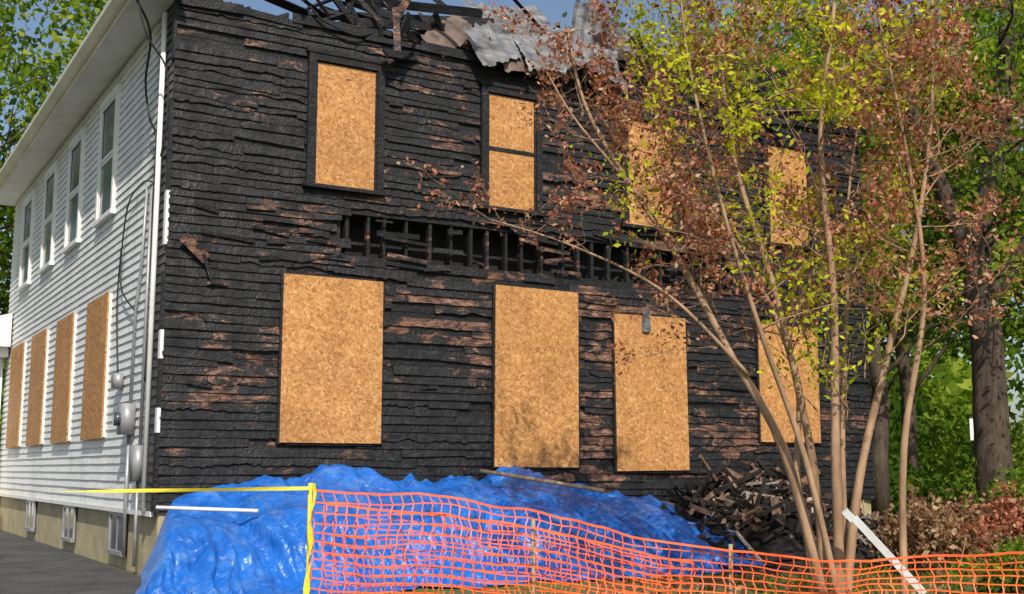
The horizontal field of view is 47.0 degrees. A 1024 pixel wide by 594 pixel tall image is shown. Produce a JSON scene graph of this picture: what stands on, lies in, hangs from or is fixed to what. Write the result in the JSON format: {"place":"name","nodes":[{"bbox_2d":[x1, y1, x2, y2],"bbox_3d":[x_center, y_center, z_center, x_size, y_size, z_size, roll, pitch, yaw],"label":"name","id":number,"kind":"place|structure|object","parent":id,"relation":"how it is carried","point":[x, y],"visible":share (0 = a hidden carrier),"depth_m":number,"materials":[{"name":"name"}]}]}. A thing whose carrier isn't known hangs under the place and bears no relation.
{"place":"outdoors","nodes":[
{"label":"outdoors","id":0,"kind":"place"},
{"bbox_2d":[0,530,140,593],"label":"driveway","id":1,"kind":"structure","parent":0,"point":[29,566],"depth_m":14.94,"materials":[{"name":"grey asphalt"}]},
{"bbox_2d":[0,483,316,593],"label":"caution tape","id":2,"kind":"object","parent":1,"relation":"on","point":[306,588],"visible":1,"depth_m":6.97,"materials":[{"name":"yellow plastic"}]},
{"bbox_2d":[0,0,1023,447],"label":"sky","id":3,"kind":"structure","parent":0,"point":[552,10],"materials":[{"name":"blue"}]},
{"bbox_2d":[81,489,999,593],"bbox_3d":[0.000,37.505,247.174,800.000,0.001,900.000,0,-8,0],"label":"ground","id":4,"kind":"structure","parent":0,"point":[719,588],"depth_m":13.19,"materials":[{"name":"brown soil"}]},
{"bbox_2d":[0,313,12,406],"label":"porch","id":5,"kind":"object","parent":4,"relation":"on","point":[5,328],"visible":1,"depth_m":25.75,"materials":[{"name":"white paint"}]},
{"bbox_2d":[0,0,105,431],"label":"deciduous tree","id":6,"kind":"object","parent":4,"relation":"on","point":[9,15],"visible":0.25,"depth_m":40.41,"materials":[{"name":"green plant"}]},
{"bbox_2d":[0,0,107,314],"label":"deciduous tree","id":7,"kind":"object","parent":4,"relation":"on","point":[54,68],"visible":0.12,"depth_m":32.97,"materials":[{"name":"green plant"}]},
{"bbox_2d":[0,496,871,573],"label":"foundation","id":8,"kind":"object","parent":4,"relation":"on","point":[91,541],"visible":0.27,"depth_m":17.86,"materials":[{"name":"paint"}]},
{"bbox_2d":[24,500,127,556],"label":"basement windows","id":9,"kind":"structure","parent":8,"relation":"attached to","point":[69,528],"depth_m":18.41,"materials":[{"name":"white glass"}]},
{"bbox_2d":[0,493,153,516],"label":"skirt board","id":10,"kind":"object","parent":8,"relation":"on","point":[120,510],"visible":1,"depth_m":17.77,"materials":[{"name":"white paint"}]},
{"bbox_2d":[5,259,725,433],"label":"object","id":11,"kind":"object","parent":8,"relation":"on","point":[723,286],"visible":0.1,"depth_m":24.05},
{"bbox_2d":[6,292,112,447],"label":"side window boards","id":12,"kind":"object","parent":11,"relation":"attached to","point":[96,370],"visible":1,"depth_m":19.65,"materials":[{"name":"osb wood board"},{"name":"white paint"}]},
{"bbox_2d":[0,4,173,510],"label":"white clapboards","id":13,"kind":"object","parent":11,"relation":"attached to","point":[80,276],"visible":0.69,"depth_m":17.99,"materials":[{"name":"white wood"}]},
{"bbox_2d":[16,83,121,292],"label":"side windows","id":14,"kind":"structure","parent":13,"relation":"attached to","point":[107,164],"depth_m":20.33,"materials":[{"name":"white paint"}]},
{"bbox_2d":[0,0,173,205],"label":"eave soffit and gutter","id":15,"kind":"structure","parent":13,"relation":"attached to","point":[113,40],"depth_m":18.77,"materials":[{"name":"paint"}]},
{"bbox_2d":[111,12,167,566],"bbox_3d":[-5.062,-0.089,15.611,0.240,7.100,1.915,5,-10,-30],"label":"electric meter and conduits","id":16,"kind":"object","parent":13,"relation":"attached to","point":[123,421],"visible":0.99,"depth_m":15.08,"materials":[{"name":"grey metal"}]},
{"bbox_2d":[116,0,384,380],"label":"hanging cables","id":17,"kind":"object","parent":13,"relation":"hanging from","point":[141,11],"visible":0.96,"depth_m":15.44,"materials":[{"name":"black rubber"}]},
{"bbox_2d":[151,0,177,511],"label":"corner board","id":18,"kind":"object","parent":11,"relation":"attached to","point":[163,274],"visible":0.99,"depth_m":14.59,"materials":[{"name":"white paint"}]},
{"bbox_2d":[34,0,847,180],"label":"charred rafters","id":19,"kind":"object","parent":11,"relation":"on","point":[394,17],"visible":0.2,"depth_m":17.11,"materials":[{"name":"black wood"}]},
{"bbox_2d":[383,0,679,97],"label":"collapsed roofing","id":20,"kind":"object","parent":19,"relation":"on","point":[459,31],"visible":0.53,"depth_m":17.77,"materials":[{"name":"metal"}]},
{"bbox_2d":[159,14,871,511],"bbox_3d":[0.950,-0.164,17.826,12.266,6.502,0.120,5,-10,-30],"label":"front sheathing","id":21,"kind":"object","parent":11,"relation":"attached to","point":[249,358],"visible":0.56,"depth_m":16.65,"materials":[{"name":"brown wood"}]},
{"bbox_2d":[155,0,874,513],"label":"charred clapboards","id":22,"kind":"object","parent":21,"relation":"attached to","point":[207,446],"visible":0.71,"depth_m":16.21,"materials":[{"name":"black wood"}]},
{"bbox_2d":[179,0,866,474],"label":"loose boards","id":23,"kind":"object","parent":21,"relation":"attached to","point":[189,240],"visible":0.62,"depth_m":16.35,"materials":[{"name":"brown wood"}]},
{"bbox_2d":[233,215,821,477],"bbox_3d":[0.822,-0.133,18.041,12.010,6.510,0.375,5,-10,-30],"label":"dark cavity","id":24,"kind":"object","parent":21,"relation":"attached to","point":[357,228],"visible":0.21,"depth_m":17.60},
{"bbox_2d":[342,215,722,291],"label":"exposed studs","id":25,"kind":"object","parent":21,"relation":"attached to","point":[485,256],"visible":0.72,"depth_m":17.32,"materials":[{"name":"brown wood"}]},
{"bbox_2d":[275,272,821,472],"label":"window casings","id":26,"kind":"object","parent":21,"relation":"attached to","point":[614,461],"depth_m":16.89,"materials":[{"name":"brown wood"}]},
{"bbox_2d":[279,273,383,443],"bbox_3d":[-2.364,0.826,15.545,1.413,2.190,0.020,5,-10,-30],"label":"window board","id":27,"kind":"object","parent":26,"relation":"attached to","point":[331,362],"depth_m":15.53,"materials":[{"name":"brown wood"}]},
{"bbox_2d":[494,285,578,466],"bbox_3d":[0.374,1.164,17.132,1.440,2.607,0.023,5,-10,-30],"label":"window board","id":28,"kind":"object","parent":26,"relation":"attached to","point":[536,421],"depth_m":17.11,"materials":[{"name":"brown wood"}]},
{"bbox_2d":[614,314,689,470],"bbox_3d":[2.163,1.476,18.156,1.402,2.394,0.022,5,-10,-30],"label":"window board","id":29,"kind":"object","parent":26,"relation":"attached to","point":[652,429],"depth_m":18.13,"materials":[{"name":"brown wood"}]},
{"bbox_2d":[642,309,650,331],"bbox_3d":[2.082,0.371,18.237,0.150,0.350,0.039,5,-10,-30],"label":"torn flap","id":30,"kind":"object","parent":29,"relation":"attached to","point":[646,325],"visible":0.97,"depth_m":18.23,"materials":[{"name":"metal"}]},
{"bbox_2d":[758,324,820,442],"bbox_3d":[4.633,1.450,19.636,1.337,1.945,0.023,5,-10,-30],"label":"board window","id":31,"kind":"structure","parent":26,"relation":"attached to","point":[772,398],"depth_m":19.59,"materials":[{"name":"brown wood"}]},
{"bbox_2d":[302,47,815,251],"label":"window frames","id":32,"kind":"structure","parent":21,"relation":"attached to","point":[317,55],"depth_m":17.15,"materials":[{"name":"brown wood"}]},
{"bbox_2d":[315,62,808,245],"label":"window boards","id":33,"kind":"object","parent":32,"relation":"attached to","point":[345,143],"depth_m":17.21,"materials":[{"name":"brown wood"}]},
{"bbox_2d":[136,464,781,593],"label":"blue tarp","id":34,"kind":"object","parent":4,"relation":"on","point":[263,550],"visible":0.74,"depth_m":13.93,"materials":[{"name":"blue plastic"}]},
{"bbox_2d":[156,469,603,512],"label":"tarp weight poles","id":35,"kind":"object","parent":34,"relation":"on","point":[534,479],"visible":1,"depth_m":15.54,"materials":[{"name":"white wood"}]},
{"bbox_2d":[0,399,1023,513],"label":"background foliage","id":36,"kind":"object","parent":4,"relation":"on","point":[943,475],"visible":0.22,"depth_m":40.03,"materials":[{"name":"green plant"}]},
{"bbox_2d":[0,280,1023,469],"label":"distant trees","id":37,"kind":"object","parent":4,"relation":"on","point":[954,391],"visible":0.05,"depth_m":79.25,"materials":[{"name":"green plant"}]},
{"bbox_2d":[306,483,1023,593],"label":"orange safety fence","id":38,"kind":"object","parent":4,"relation":"on","point":[533,549],"visible":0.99,"depth_m":7.02,"materials":[{"name":"plastic"}]},
{"bbox_2d":[393,0,1023,593],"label":"scorched crape myrtle","id":39,"kind":"object","parent":4,"relation":"on","point":[671,190],"visible":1,"depth_m":11.55,"materials":[{"name":"green plant"}]},
{"bbox_2d":[579,0,888,266],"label":"deciduous tree","id":40,"kind":"object","parent":4,"relation":"on","point":[727,14],"depth_m":46.94,"materials":[{"name":"green plant"}]},
{"bbox_2d":[554,0,949,289],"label":"deciduous tree","id":41,"kind":"object","parent":4,"relation":"on","point":[771,61],"visible":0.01,"depth_m":37.46,"materials":[{"name":"green plant"}]},
{"bbox_2d":[599,551,998,593],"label":"fallen leaves","id":42,"kind":"object","parent":4,"relation":"on","point":[803,583],"visible":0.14,"depth_m":13.28,"materials":[{"name":"brown plant"}]},
{"bbox_2d":[659,454,982,575],"bbox_3d":[4.803,3.164,17.634,6.000,1.613,3.975,5,-10,-30],"label":"debris pile","id":43,"kind":"object","parent":4,"relation":"on","point":[754,509],"visible":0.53,"depth_m":17.04,"materials":[{"name":"black wood"}]},
{"bbox_2d":[681,0,1023,547],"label":"oak tree","id":44,"kind":"object","parent":4,"relation":"on","point":[992,448],"visible":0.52,"depth_m":19.99,"materials":[{"name":"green plant"}]},
{"bbox_2d":[969,419,973,439],"bbox_3d":[13.000,4.730,32.652,0.500,2.700,0.085,0,-8,0],"label":"street sign","id":45,"kind":"object","parent":44,"relation":"attached to","point":[971,429],"visible":0.12,"depth_m":32.76,"materials":[{"name":"grey metal"}]},
{"bbox_2d":[681,0,1023,515],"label":"deciduous tree","id":46,"kind":"object","parent":4,"relation":"on","point":[880,442],"visible":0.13,"depth_m":33.00,"materials":[{"name":"green plant"}]},
{"bbox_2d":[706,0,1023,479],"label":"deciduous tree","id":47,"kind":"object","parent":4,"relation":"on","point":[903,366],"visible":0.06,"depth_m":39.91,"materials":[{"name":"green plant"}]},
{"bbox_2d":[733,517,998,593],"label":"weeds","id":48,"kind":"object","parent":4,"relation":"on","point":[876,574],"visible":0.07,"depth_m":13.32,"materials":[{"name":"green plant"}]},
{"bbox_2d":[842,508,926,593],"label":"fallen downspout","id":49,"kind":"object","parent":4,"relation":"on","point":[869,534],"visible":0.96,"depth_m":10.75,"materials":[{"name":"white metal"}]},
{"bbox_2d":[815,79,1021,408],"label":"deciduous tree","id":50,"kind":"object","parent":4,"relation":"on","point":[935,348],"visible":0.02,"depth_m":52.79,"materials":[{"name":"green plant"}]},
{"bbox_2d":[839,0,1023,300],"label":"deciduous tree","id":51,"kind":"object","parent":4,"relation":"on","point":[1017,208],"visible":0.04,"depth_m":38.13,"materials":[{"name":"green plant"}]},
{"bbox_2d":[865,478,1023,575],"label":"dried shrub","id":52,"kind":"object","parent":4,"relation":"on","point":[930,533],"visible":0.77,"depth_m":14.53,"materials":[{"name":"brown plant"}]},
{"bbox_2d":[938,479,1023,567],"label":"dried shrub","id":53,"kind":"object","parent":4,"relation":"on","point":[1012,519],"visible":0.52,"depth_m":15.63,"materials":[{"name":"brown plant"}]},
{"bbox_2d":[938,536,1023,593],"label":"green shrub","id":54,"kind":"object","parent":4,"relation":"on","point":[1016,547],"visible":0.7,"depth_m":11.87,"materials":[{"name":"green plant"}]},
{"bbox_2d":[957,457,1023,529],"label":"green shrub","id":55,"kind":"object","parent":4,"relation":"on","point":[1019,487],"visible":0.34,"depth_m":17.76,"materials":[{"name":"green plant"}]},
{"bbox_2d":[917,121,1023,365],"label":"deciduous tree","id":56,"kind":"object","parent":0,"point":[1019,326],"visible":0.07,"depth_m":45.28,"materials":[{"name":"green plant"}]}
]}

